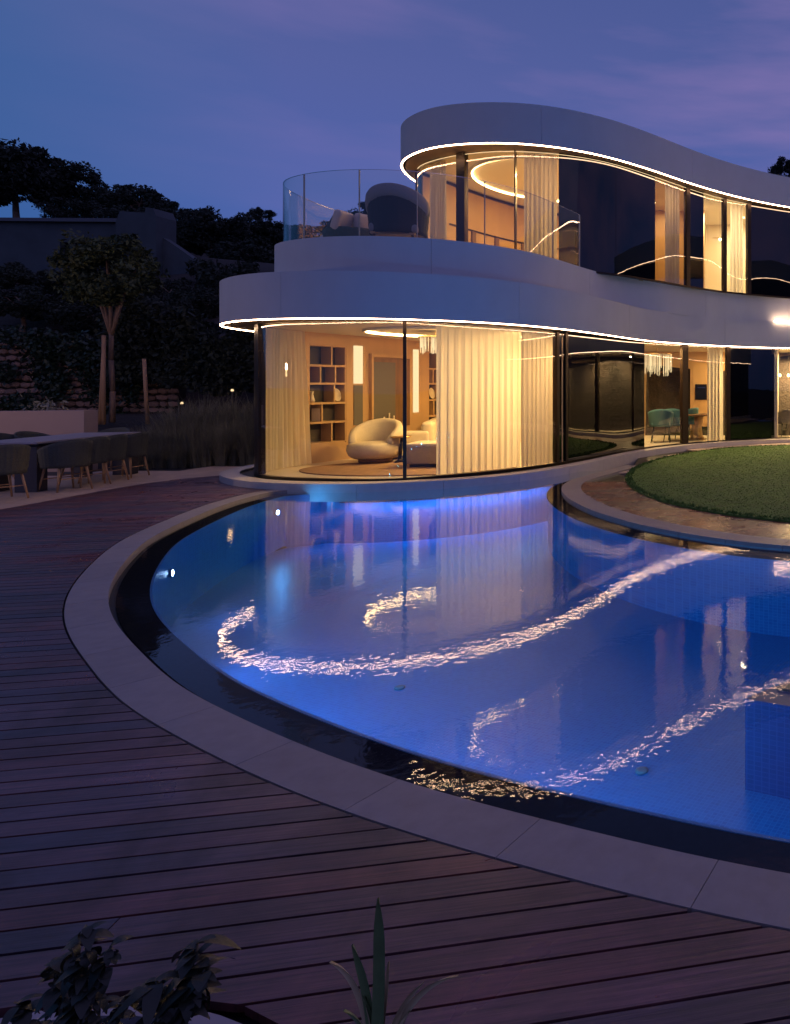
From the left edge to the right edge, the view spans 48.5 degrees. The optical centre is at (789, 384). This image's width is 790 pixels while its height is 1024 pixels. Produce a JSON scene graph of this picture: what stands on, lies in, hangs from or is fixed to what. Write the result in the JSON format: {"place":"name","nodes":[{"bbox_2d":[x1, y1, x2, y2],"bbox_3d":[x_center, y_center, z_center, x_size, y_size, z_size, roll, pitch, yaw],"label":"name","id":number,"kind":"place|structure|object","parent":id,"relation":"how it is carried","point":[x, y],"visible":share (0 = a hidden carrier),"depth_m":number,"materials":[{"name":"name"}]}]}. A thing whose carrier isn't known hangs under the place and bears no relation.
{"place":"outdoors","nodes":[
{"label":"outdoors","id":0,"kind":"place"},
{"bbox_2d":[0,410,97,471],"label":"garden wall","id":1,"kind":"structure","parent":0,"point":[54,422],"depth_m":17.40,"materials":[{"name":"concrete"}]},
{"bbox_2d":[312,408,319,420],"bbox_3d":[-11.583,0.744,17.135,0.200,0.320,0.100,0,0,0],"label":"book stack","id":2,"kind":"object","parent":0,"point":[315,414],"visible":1,"depth_m":17.09,"materials":[{"name":"beige paper"}]},
{"bbox_2d":[0,235,789,550],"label":"ground","id":3,"kind":"structure","parent":0,"point":[662,391],"depth_m":26.56,"materials":[{"name":"soil"}]},
{"bbox_2d":[0,261,63,294],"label":"tree","id":4,"kind":"object","parent":3,"relation":"on","point":[13,274],"visible":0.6,"depth_m":30.28,"materials":[{"name":"green plant"}]},
{"bbox_2d":[0,137,75,217],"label":"tree","id":5,"kind":"object","parent":3,"relation":"on","point":[12,157],"visible":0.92,"depth_m":56.68,"materials":[{"name":"green plant"}]},
{"bbox_2d":[0,284,78,331],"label":"tree","id":6,"kind":"object","parent":3,"relation":"on","point":[23,306],"visible":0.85,"depth_m":28.73,"materials":[{"name":"green plant"}]},
{"bbox_2d":[20,394,68,410],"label":"potted plant","id":7,"kind":"object","parent":3,"relation":"on","point":[52,404],"visible":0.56,"depth_m":18.16,"materials":[{"name":"green plant"}]},
{"bbox_2d":[32,272,73,298],"bbox_3d":[-31.800,-4.104,31.000,2.476,1.762,2.548,0,0,-44],"label":"tree","id":8,"kind":"object","parent":3,"relation":"on","point":[42,280],"visible":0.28,"depth_m":30.02,"materials":[{"name":"green plant"}]},
{"bbox_2d":[12,156,102,203],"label":"tree","id":9,"kind":"object","parent":3,"relation":"on","point":[76,171],"visible":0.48,"depth_m":59.59,"materials":[{"name":"green plant"}]},
{"bbox_2d":[31,197,108,217],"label":"tree","id":10,"kind":"object","parent":3,"relation":"on","point":[64,207],"visible":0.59,"depth_m":51.15,"materials":[{"name":"green plant"}]},
{"bbox_2d":[0,341,185,412],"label":"rubble stone wall","id":11,"kind":"structure","parent":3,"relation":"on","point":[21,386],"depth_m":24.07,"materials":[{"name":"stone"}]},
{"bbox_2d":[0,324,160,413],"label":"ivy","id":12,"kind":"object","parent":11,"relation":"attached to","point":[48,340],"visible":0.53,"depth_m":23.69,"materials":[{"name":"green plant"}]},
{"bbox_2d":[45,298,142,337],"bbox_3d":[-29.026,-2.560,29.058,3.323,2.176,2.966,0,0,6],"label":"tree","id":13,"kind":"object","parent":3,"relation":"on","point":[76,317],"visible":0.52,"depth_m":28.28,"materials":[{"name":"green plant"}]},
{"bbox_2d":[0,207,198,275],"bbox_3d":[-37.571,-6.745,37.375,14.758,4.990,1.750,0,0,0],"label":"neighbour house","id":14,"kind":"structure","parent":3,"relation":"on","point":[31,243],"depth_m":37.00,"materials":[{"name":"grey"}]},
{"bbox_2d":[98,370,100,424],"bbox_3d":[-19.815,-0.064,20.151,0.213,2.433,0.098,0,0,0],"label":"timber stake","id":15,"kind":"object","parent":3,"relation":"on","point":[99,415],"visible":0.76,"depth_m":20.11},
{"bbox_2d":[62,181,143,216],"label":"tree","id":16,"kind":"object","parent":3,"relation":"on","point":[91,190],"visible":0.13,"depth_m":60.02,"materials":[{"name":"green plant"}]},
{"bbox_2d":[101,335,105,424],"bbox_3d":[-19.622,-0.128,20.001,0.098,2.556,0.098,0,0,0],"label":"timber stake","id":17,"kind":"object","parent":3,"relation":"on","point":[103,379],"visible":1,"depth_m":19.97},
{"bbox_2d":[44,228,169,422],"bbox_3d":[-19.569,-1.660,19.938,2.864,5.523,2.396,0,0,-27],"label":"young tree","id":18,"kind":"object","parent":3,"relation":"on","point":[102,290],"visible":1,"depth_m":19.82,"materials":[{"name":"green plant"}]},
{"bbox_2d":[91,203,144,217],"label":"tree","id":19,"kind":"object","parent":3,"relation":"on","point":[112,212],"visible":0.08,"depth_m":48.24,"materials":[{"name":"green plant"}]},
{"bbox_2d":[0,466,241,508],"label":"stone terrace","id":20,"kind":"structure","parent":3,"relation":"on","point":[66,489],"depth_m":14.52,"materials":[{"name":"beige"}]},
{"bbox_2d":[0,444,30,497],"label":"woven chair","id":21,"kind":"object","parent":20,"relation":"on","point":[14,458],"visible":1,"depth_m":12.33,"materials":[{"name":"wicker"}]},
{"bbox_2d":[12,431,61,476],"bbox_3d":[-16.910,1.539,15.697,0.622,0.988,0.771,0,0,-5],"label":"woven chair","id":22,"kind":"object","parent":20,"relation":"on","point":[26,434],"visible":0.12,"depth_m":15.77,"materials":[{"name":"wicker"}]},
{"bbox_2d":[37,439,92,492],"bbox_3d":[-13.893,1.539,13.441,0.622,0.988,0.771,0,0,15],"label":"woven chair","id":23,"kind":"object","parent":20,"relation":"on","point":[71,454],"visible":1,"depth_m":13.26,"materials":[{"name":"wicker"}]},
{"bbox_2d":[0,432,138,492],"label":"outdoor table","id":24,"kind":"object","parent":20,"relation":"on","point":[32,475],"visible":0.51,"depth_m":13.43,"materials":[{"name":"grey ceramic"}]},
{"bbox_2d":[59,437,111,487],"bbox_3d":[-14.128,1.539,14.045,0.622,0.988,0.771,0,0,8],"label":"woven chair","id":25,"kind":"object","parent":20,"relation":"on","point":[100,449],"visible":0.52,"depth_m":14.03,"materials":[{"name":"wicker"}]},
{"bbox_2d":[78,434,128,483],"bbox_3d":[-14.301,1.539,14.621,0.622,0.988,0.771,0,0,-2],"label":"woven chair","id":26,"kind":"object","parent":20,"relation":"on","point":[118,446],"visible":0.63,"depth_m":14.59,"materials":[{"name":"wicker"}]},
{"bbox_2d":[98,427,129,470],"bbox_3d":[-16.313,1.539,16.784,0.771,0.988,0.622,0,0,-5],"label":"woven chair","id":27,"kind":"object","parent":20,"relation":"on","point":[120,429],"visible":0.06,"depth_m":17.03,"materials":[{"name":"wicker"}]},
{"bbox_2d":[106,432,149,477],"bbox_3d":[-14.518,1.539,15.356,0.622,0.988,0.771,0,0,-10],"label":"woven chair","id":28,"kind":"object","parent":20,"relation":"on","point":[137,443],"visible":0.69,"depth_m":15.27,"materials":[{"name":"wicker"}]},
{"bbox_2d":[139,444,160,468],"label":"reed clump","id":29,"kind":"object","parent":20,"relation":"on","point":[149,457],"visible":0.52,"depth_m":17.05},
{"bbox_2d":[148,435,179,468],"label":"reed clump","id":30,"kind":"object","parent":20,"relation":"on","point":[160,459],"visible":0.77,"depth_m":17.11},
{"bbox_2d":[165,439,195,467],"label":"reed clump","id":31,"kind":"object","parent":20,"relation":"on","point":[183,461],"visible":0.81,"depth_m":17.30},
{"bbox_2d":[174,433,212,467],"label":"reed clump","id":32,"kind":"object","parent":20,"relation":"on","point":[193,464],"visible":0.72,"depth_m":17.40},
{"bbox_2d":[177,427,225,467],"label":"reed clump","id":33,"kind":"object","parent":20,"relation":"on","point":[205,459],"visible":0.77,"depth_m":17.42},
{"bbox_2d":[199,421,243,465],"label":"reed clump","id":34,"kind":"object","parent":20,"relation":"on","point":[222,459],"visible":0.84,"depth_m":17.57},
{"bbox_2d":[237,429,253,464],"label":"reed clump","id":35,"kind":"object","parent":20,"relation":"on","point":[250,458],"visible":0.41,"depth_m":17.78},
{"bbox_2d":[88,183,185,211],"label":"tree","id":36,"kind":"object","parent":3,"relation":"on","point":[121,195],"visible":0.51,"depth_m":58.74,"materials":[{"name":"green plant"}]},
{"bbox_2d":[142,359,149,423],"bbox_3d":[-18.688,0.204,20.301,0.193,1.897,0.098,0,0,0],"label":"timber stake","id":37,"kind":"object","parent":3,"relation":"on","point":[145,383],"visible":0.86,"depth_m":20.27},
{"bbox_2d":[119,422,186,467],"bbox_3d":[-15.965,1.494,17.681,1.270,1.211,1.290,0,0,36],"label":"reed clump","id":38,"kind":"object","parent":3,"relation":"on","point":[154,446],"visible":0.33,"depth_m":17.56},
{"bbox_2d":[132,414,176,440],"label":"reed clump","id":39,"kind":"object","parent":3,"relation":"on","point":[155,427],"visible":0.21,"depth_m":18.24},
{"bbox_2d":[136,425,188,467],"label":"reed clump","id":40,"kind":"object","parent":3,"relation":"on","point":[164,441],"visible":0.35,"depth_m":17.59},
{"bbox_2d":[142,199,190,224],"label":"tree","id":41,"kind":"object","parent":3,"relation":"on","point":[171,208],"visible":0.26,"depth_m":57.05,"materials":[{"name":"green plant"}]},
{"bbox_2d":[134,397,199,442],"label":"reed clump","id":42,"kind":"object","parent":3,"relation":"on","point":[163,420],"visible":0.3,"depth_m":18.31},
{"bbox_2d":[94,293,253,396],"bbox_3d":[-16.489,-1.353,23.205,12.189,3.639,1.483,0,0,0],"label":"hedge","id":43,"kind":"object","parent":3,"relation":"on","point":[183,344],"visible":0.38,"depth_m":22.99,"materials":[{"name":"green plant"}]},
{"bbox_2d":[147,420,202,467],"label":"reed clump","id":44,"kind":"object","parent":3,"relation":"on","point":[175,433],"visible":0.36,"depth_m":17.67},
{"bbox_2d":[146,398,216,440],"bbox_3d":[-16.134,1.085,18.429,1.681,1.603,1.707,0,0,-40],"label":"reed clump","id":45,"kind":"object","parent":3,"relation":"on","point":[178,410],"visible":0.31,"depth_m":18.30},
{"bbox_2d":[156,415,226,467],"bbox_3d":[-15.347,1.401,17.847,1.418,1.398,1.479,0,0,35],"label":"reed clump","id":46,"kind":"object","parent":3,"relation":"on","point":[184,437],"visible":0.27,"depth_m":17.68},
{"bbox_2d":[154,397,230,439],"bbox_3d":[-15.876,1.071,18.570,1.524,1.580,1.701,0,0,-9],"label":"reed clump","id":47,"kind":"object","parent":3,"relation":"on","point":[186,416],"visible":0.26,"depth_m":18.34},
{"bbox_2d":[167,410,227,465],"bbox_3d":[-15.034,1.373,17.887,1.474,1.454,1.538,0,0,33],"label":"reed clump","id":48,"kind":"object","parent":3,"relation":"on","point":[199,434],"visible":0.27,"depth_m":17.71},
{"bbox_2d":[176,222,222,252],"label":"tree","id":49,"kind":"object","parent":3,"relation":"on","point":[179,225],"visible":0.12,"depth_m":49.42,"materials":[{"name":"green plant"}]},
{"bbox_2d":[163,391,242,438],"bbox_3d":[-15.586,0.945,18.581,1.712,1.774,1.911,0,0,32],"label":"reed clump","id":50,"kind":"object","parent":3,"relation":"on","point":[202,412],"visible":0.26,"depth_m":18.44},
{"bbox_2d":[185,418,232,465],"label":"reed clump","id":51,"kind":"object","parent":3,"relation":"on","point":[208,436],"visible":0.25,"depth_m":17.79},
{"bbox_2d":[187,400,234,440],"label":"reed clump","id":52,"kind":"object","parent":3,"relation":"on","point":[211,422],"visible":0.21,"depth_m":18.48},
{"bbox_2d":[175,205,253,257],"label":"tree","id":53,"kind":"object","parent":3,"relation":"on","point":[203,219],"visible":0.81,"depth_m":49.07,"materials":[{"name":"green plant"}]},
{"bbox_2d":[174,257,259,289],"bbox_3d":[-28.539,-3.197,35.991,5.073,6.514,4.928,0,0,27],"label":"tree","id":54,"kind":"object","parent":3,"relation":"on","point":[204,272],"visible":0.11,"depth_m":34.35,"materials":[{"name":"green plant"}]},
{"bbox_2d":[189,410,246,462],"bbox_3d":[-14.591,1.369,17.940,1.547,1.462,1.483,0,0,25],"label":"reed clump","id":55,"kind":"object","parent":3,"relation":"on","point":[216,430],"visible":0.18,"depth_m":17.89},
{"bbox_2d":[191,389,253,429],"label":"reed clump","id":56,"kind":"object","parent":3,"relation":"on","point":[228,413],"visible":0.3,"depth_m":18.59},
{"bbox_2d":[204,395,253,435],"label":"reed clump","id":57,"kind":"object","parent":3,"relation":"on","point":[240,416],"visible":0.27,"depth_m":18.58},
{"bbox_2d":[215,430,243,465],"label":"reed clump","id":58,"kind":"object","parent":3,"relation":"on","point":[232,455],"visible":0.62,"depth_m":17.81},
{"bbox_2d":[205,320,253,343],"bbox_3d":[-21.965,-0.484,26.849,3.623,3.980,3.671,0,0,28],"label":"tree","id":59,"kind":"object","parent":3,"relation":"on","point":[217,328],"depth_m":26.62,"materials":[{"name":"green plant"}]},
{"bbox_2d":[208,412,252,465],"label":"reed clump","id":60,"kind":"object","parent":3,"relation":"on","point":[232,433],"visible":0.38,"depth_m":17.85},
{"bbox_2d":[216,411,253,456],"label":"reed clump","id":61,"kind":"object","parent":3,"relation":"on","point":[246,427],"visible":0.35,"depth_m":17.90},
{"bbox_2d":[224,428,252,465],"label":"reed clump","id":62,"kind":"object","parent":3,"relation":"on","point":[242,456],"visible":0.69,"depth_m":17.79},
{"bbox_2d":[205,235,274,263],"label":"tree","id":63,"kind":"object","parent":3,"relation":"on","point":[263,252],"visible":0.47,"depth_m":46.35,"materials":[{"name":"green plant"}]},
{"bbox_2d":[221,212,271,242],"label":"tree","id":64,"kind":"object","parent":3,"relation":"on","point":[246,216],"visible":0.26,"depth_m":54.20,"materials":[{"name":"green plant"}]},
{"bbox_2d":[249,207,276,220],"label":"tree","id":65,"kind":"object","parent":3,"relation":"on","point":[260,212],"visible":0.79,"depth_m":59.95,"materials":[{"name":"green plant"}]},
{"bbox_2d":[245,218,297,244],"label":"tree","id":66,"kind":"object","parent":3,"relation":"on","point":[273,228],"visible":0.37,"depth_m":53.92,"materials":[{"name":"green plant"}]},
{"bbox_2d":[274,224,322,242],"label":"tree","id":67,"kind":"object","parent":3,"relation":"on","point":[296,233],"visible":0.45,"depth_m":50.90,"materials":[{"name":"green plant"}]},
{"bbox_2d":[345,201,366,214],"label":"tree","id":68,"kind":"object","parent":3,"relation":"on","point":[362,205],"visible":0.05,"depth_m":59.22,"materials":[{"name":"green plant"}]},
{"bbox_2d":[0,476,789,1023],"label":"wooden deck","id":69,"kind":"structure","parent":3,"relation":"on","point":[158,844],"depth_m":2.80,"materials":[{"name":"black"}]},
{"bbox_2d":[0,1003,240,1023],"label":"planter bed","id":70,"kind":"object","parent":69,"relation":"on","point":[214,1019],"visible":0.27,"depth_m":2.23,"materials":[{"name":"grey"}]},
{"bbox_2d":[1,921,141,1023],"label":"leafy plant","id":71,"kind":"object","parent":70,"relation":"on","point":[75,993],"visible":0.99,"depth_m":1.99,"materials":[{"name":"green plant"}]},
{"bbox_2d":[107,934,240,1023],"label":"leafy plant","id":72,"kind":"object","parent":70,"relation":"on","point":[192,983],"visible":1,"depth_m":2.00,"materials":[{"name":"green plant"}]},
{"bbox_2d":[329,897,458,1023],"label":"strap leaf plant","id":73,"kind":"object","parent":69,"relation":"on","point":[373,1010],"visible":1,"depth_m":2.03,"materials":[{"name":"plant"}]},
{"bbox_2d":[150,482,789,842],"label":"pool basin","id":74,"kind":"object","parent":3,"relation":"in","point":[494,637],"visible":0.62,"depth_m":7.95,"materials":[{"name":"liquid"}]},
{"bbox_2d":[64,490,789,930],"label":"pool coping","id":75,"kind":"object","parent":74,"relation":"on","point":[138,656],"visible":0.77,"depth_m":3.62,"materials":[{"name":"stone"}]},
{"bbox_2d":[547,465,789,636],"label":"island coping","id":76,"kind":"object","parent":74,"relation":"on","point":[740,582],"visible":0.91,"depth_m":9.38,"materials":[{"name":"stone"}]},
{"bbox_2d":[219,102,789,501],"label":"house","id":77,"kind":"structure","parent":3,"relation":"on","point":[611,310],"depth_m":18.52,"materials":[{"name":"paint"}]},
{"bbox_2d":[266,327,311,471],"bbox_3d":[-11.386,0.320,15.737,0.301,3.120,1.491,0,0,0],"label":"curtain","id":78,"kind":"object","parent":77,"relation":"hanging from","point":[288,442],"visible":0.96,"depth_m":15.83,"materials":[{"name":"fabric"}]},
{"bbox_2d":[309,343,345,463],"bbox_3d":[-11.550,0.455,17.276,0.348,2.890,1.080,0,0,13],"label":"bookcase","id":79,"kind":"object","parent":77,"relation":"on","point":[327,369],"visible":0.81,"depth_m":17.41,"materials":[{"name":"brown"}]},
{"bbox_2d":[320,209,370,236],"bbox_3d":[-10.335,-3.507,16.700,1.093,1.026,1.460,0,0,28],"label":"outdoor sofa","id":80,"kind":"object","parent":77,"relation":"on","point":[341,223],"visible":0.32,"depth_m":16.12,"materials":[{"name":"fabric"}]},
{"bbox_2d":[374,362,394,418],"bbox_3d":[-10.952,0.275,18.876,0.030,1.750,0.758,0,0,13],"label":"grey door panel","id":81,"kind":"structure","parent":77,"relation":"in","point":[384,372],"depth_m":18.87,"materials":[{"name":"grey"}]},
{"bbox_2d":[365,183,429,237],"bbox_3d":[-8.801,-3.696,15.704,1.304,1.406,1.102,0,0,-12],"label":"lounge armchair","id":82,"kind":"object","parent":77,"relation":"on","point":[391,209],"visible":0.95,"depth_m":15.29,"materials":[{"name":"fabric"}]},
{"bbox_2d":[390,435,410,462],"bbox_3d":[-9.406,1.596,16.900,0.460,0.716,0.460,0,0,0],"label":"side table","id":83,"kind":"object","parent":77,"relation":"on","point":[400,459],"visible":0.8,"depth_m":16.86,"materials":[{"name":"gold metal"}]},
{"bbox_2d":[299,461,515,475],"bbox_3d":[-8.600,1.888,15.900,4.700,0.020,2.900,0,0,0],"label":"rug","id":84,"kind":"object","parent":77,"relation":"on","point":[392,468],"visible":0.54,"depth_m":15.27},
{"bbox_2d":[346,418,402,463],"bbox_3d":[-10.034,1.358,16.950,1.224,1.040,1.224,0,0,15],"label":"armchair","id":85,"kind":"object","parent":84,"relation":"on","point":[370,441],"visible":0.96,"depth_m":16.80,"materials":[{"name":"beige fabric"}]},
{"bbox_2d":[407,441,435,466],"bbox_3d":[-8.299,1.608,16.300,0.970,0.540,0.920,0,0,-10],"label":"ottoman","id":86,"kind":"object","parent":84,"relation":"on","point":[421,453],"visible":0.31,"depth_m":15.85,"materials":[{"name":"beige fabric"}]},
{"bbox_2d":[393,417,435,459],"bbox_3d":[-10.123,1.425,19.016,1.035,0.950,3.080,0,0,-22],"label":"sofa","id":87,"kind":"object","parent":77,"relation":"on","point":[427,432],"visible":0.33,"depth_m":17.75,"materials":[{"name":"beige fabric"}]},
{"bbox_2d":[418,331,435,353],"bbox_3d":[-8.404,-0.978,16.600,0.760,0.565,0.760,0,0,0],"label":"chandelier","id":88,"kind":"object","parent":77,"relation":"hanging from","point":[423,341],"visible":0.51,"depth_m":16.54,"materials":[{"name":"gold metal"}]},
{"bbox_2d":[283,169,579,266],"bbox_3d":[-8.824,-3.749,16.692,6.016,1.438,4.380,0,0,9],"label":"glass balustrade","id":89,"kind":"object","parent":77,"relation":"on","point":[303,197],"visible":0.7,"depth_m":14.85,"materials":[{"name":"glass"}]},
{"bbox_2d":[429,351,435,419],"bbox_3d":[-10.645,0.455,20.816,0.346,2.890,0.613,0,0,19],"label":"bookcase","id":90,"kind":"object","parent":77,"relation":"on","point":[432,382],"visible":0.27,"depth_m":20.84,"materials":[{"name":"brown"}]},
{"bbox_2d":[430,161,446,239],"bbox_3d":[-9.668,-4.565,19.222,0.802,3.030,0.137,0,0,33],"label":"curtain","id":91,"kind":"object","parent":77,"relation":"hanging from","point":[438,216],"visible":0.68,"depth_m":19.19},
{"bbox_2d":[436,325,520,474],"bbox_3d":[-6.714,0.320,15.235,0.124,3.120,1.920,0,0,38],"label":"curtain","id":92,"kind":"object","parent":77,"relation":"hanging from","point":[478,398],"visible":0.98,"depth_m":15.11,"materials":[{"name":"fabric"}]},
{"bbox_2d":[521,330,552,466],"bbox_3d":[-5.886,0.320,16.486,0.095,3.120,1.173,0,0,23],"label":"curtain","id":93,"kind":"object","parent":77,"relation":"hanging from","point":[536,398],"visible":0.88,"depth_m":16.36,"materials":[{"name":"fabric"}]},
{"bbox_2d":[524,153,556,258],"bbox_3d":[-6.594,-4.565,18.512,0.832,3.030,0.120,0,0,-15],"label":"curtain","id":94,"kind":"object","parent":77,"relation":"hanging from","point":[540,175],"visible":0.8,"depth_m":18.50,"materials":[{"name":"fabric"}]},
{"bbox_2d":[644,353,671,375],"bbox_3d":[-4.491,-0.763,23.600,1.000,0.994,1.000,0,0,0],"label":"chandelier","id":95,"kind":"object","parent":77,"relation":"hanging from","point":[651,361],"visible":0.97,"depth_m":23.55,"materials":[{"name":"glass"}]},
{"bbox_2d":[648,409,673,442],"bbox_3d":[-4.240,1.349,22.963,0.854,1.107,0.695,0,0,-8],"label":"dining chair","id":96,"kind":"object","parent":77,"relation":"on","point":[660,417],"visible":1,"depth_m":22.70,"materials":[{"name":"teal fabric"}]},
{"bbox_2d":[663,409,679,441],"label":"dining chair","id":97,"kind":"object","parent":77,"relation":"on","point":[676,420],"visible":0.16,"depth_m":23.16,"materials":[{"name":"teal fabric"}]},
{"bbox_2d":[665,182,679,283],"bbox_3d":[-3.597,-4.565,21.331,0.147,3.030,0.676,0,0,34],"label":"curtain","id":98,"kind":"object","parent":77,"relation":"hanging from","point":[672,202],"visible":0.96,"depth_m":21.29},
{"bbox_2d":[675,408,698,439],"bbox_3d":[-3.537,1.349,24.282,0.695,1.107,0.854,0,0,30],"label":"dining chair","id":99,"kind":"object","parent":77,"relation":"on","point":[692,411],"visible":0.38,"depth_m":24.00,"materials":[{"name":"teal fabric"}]},
{"bbox_2d":[688,413,706,439],"bbox_3d":[-3.250,1.458,24.300,1.300,0.885,1.500,0,0,8],"label":"dining table","id":100,"kind":"object","parent":77,"relation":"on","point":[696,430],"visible":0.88,"depth_m":24.11,"materials":[{"name":"brown wood"}]},
{"bbox_2d":[690,364,706,429],"bbox_3d":[-3.304,0.547,26.529,0.860,2.655,0.742,0,0,0],"label":"oven cabinet","id":101,"kind":"object","parent":77,"relation":"on","point":[698,385],"visible":0.38,"depth_m":26.18,"materials":[{"name":"brown wood"}]},
{"bbox_2d":[707,347,722,440],"bbox_3d":[-2.532,0.320,23.491,0.628,3.120,0.146,0,0,-39],"label":"curtain","id":102,"kind":"object","parent":77,"relation":"hanging from","point":[715,393],"visible":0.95,"depth_m":23.47,"materials":[{"name":"fabric"}]},
{"bbox_2d":[730,201,742,292],"bbox_3d":[-1.787,-4.565,23.426,0.537,3.030,0.139,0,0,-38],"label":"curtain","id":103,"kind":"object","parent":77,"relation":"hanging from","point":[736,247],"visible":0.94,"depth_m":23.43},
{"bbox_2d":[778,409,789,436],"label":"kitchen chair","id":104,"kind":"object","parent":77,"relation":"on","point":[783,416],"visible":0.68,"depth_m":25.59,"materials":[{"name":"fabric"}]},
{"bbox_2d":[592,451,692,481],"bbox_3d":[5.250,2.640,17.243,19.500,1.120,17.514,0,0,0],"label":"island base","id":105,"kind":"object","parent":3,"relation":"on","point":[617,478],"depth_m":16.16,"materials":[{"name":"stone"}]},
{"bbox_2d":[581,482,789,538],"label":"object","id":106,"kind":"structure","parent":105,"relation":"on","point":[623,496],"depth_m":10.90,"materials":[{"name":"stone"}]},
{"bbox_2d":[625,445,789,522],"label":"lawn","id":107,"kind":"structure","parent":105,"relation":"on","point":[751,509],"depth_m":14.57,"materials":[{"name":"plant"}]},
{"bbox_2d":[768,156,789,176],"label":"tree","id":108,"kind":"object","parent":3,"relation":"on","point":[778,168],"visible":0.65,"depth_m":59.59,"materials":[{"name":"green plant"}]},
{"bbox_2d":[0,0,789,235],"label":"sky","id":109,"kind":"structure","parent":0,"point":[217,104],"materials":[{"name":"blue"}]},
{"bbox_2d":[619,443,789,473],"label":"stone path","id":110,"kind":"structure","parent":0,"point":[693,450],"depth_m":22.91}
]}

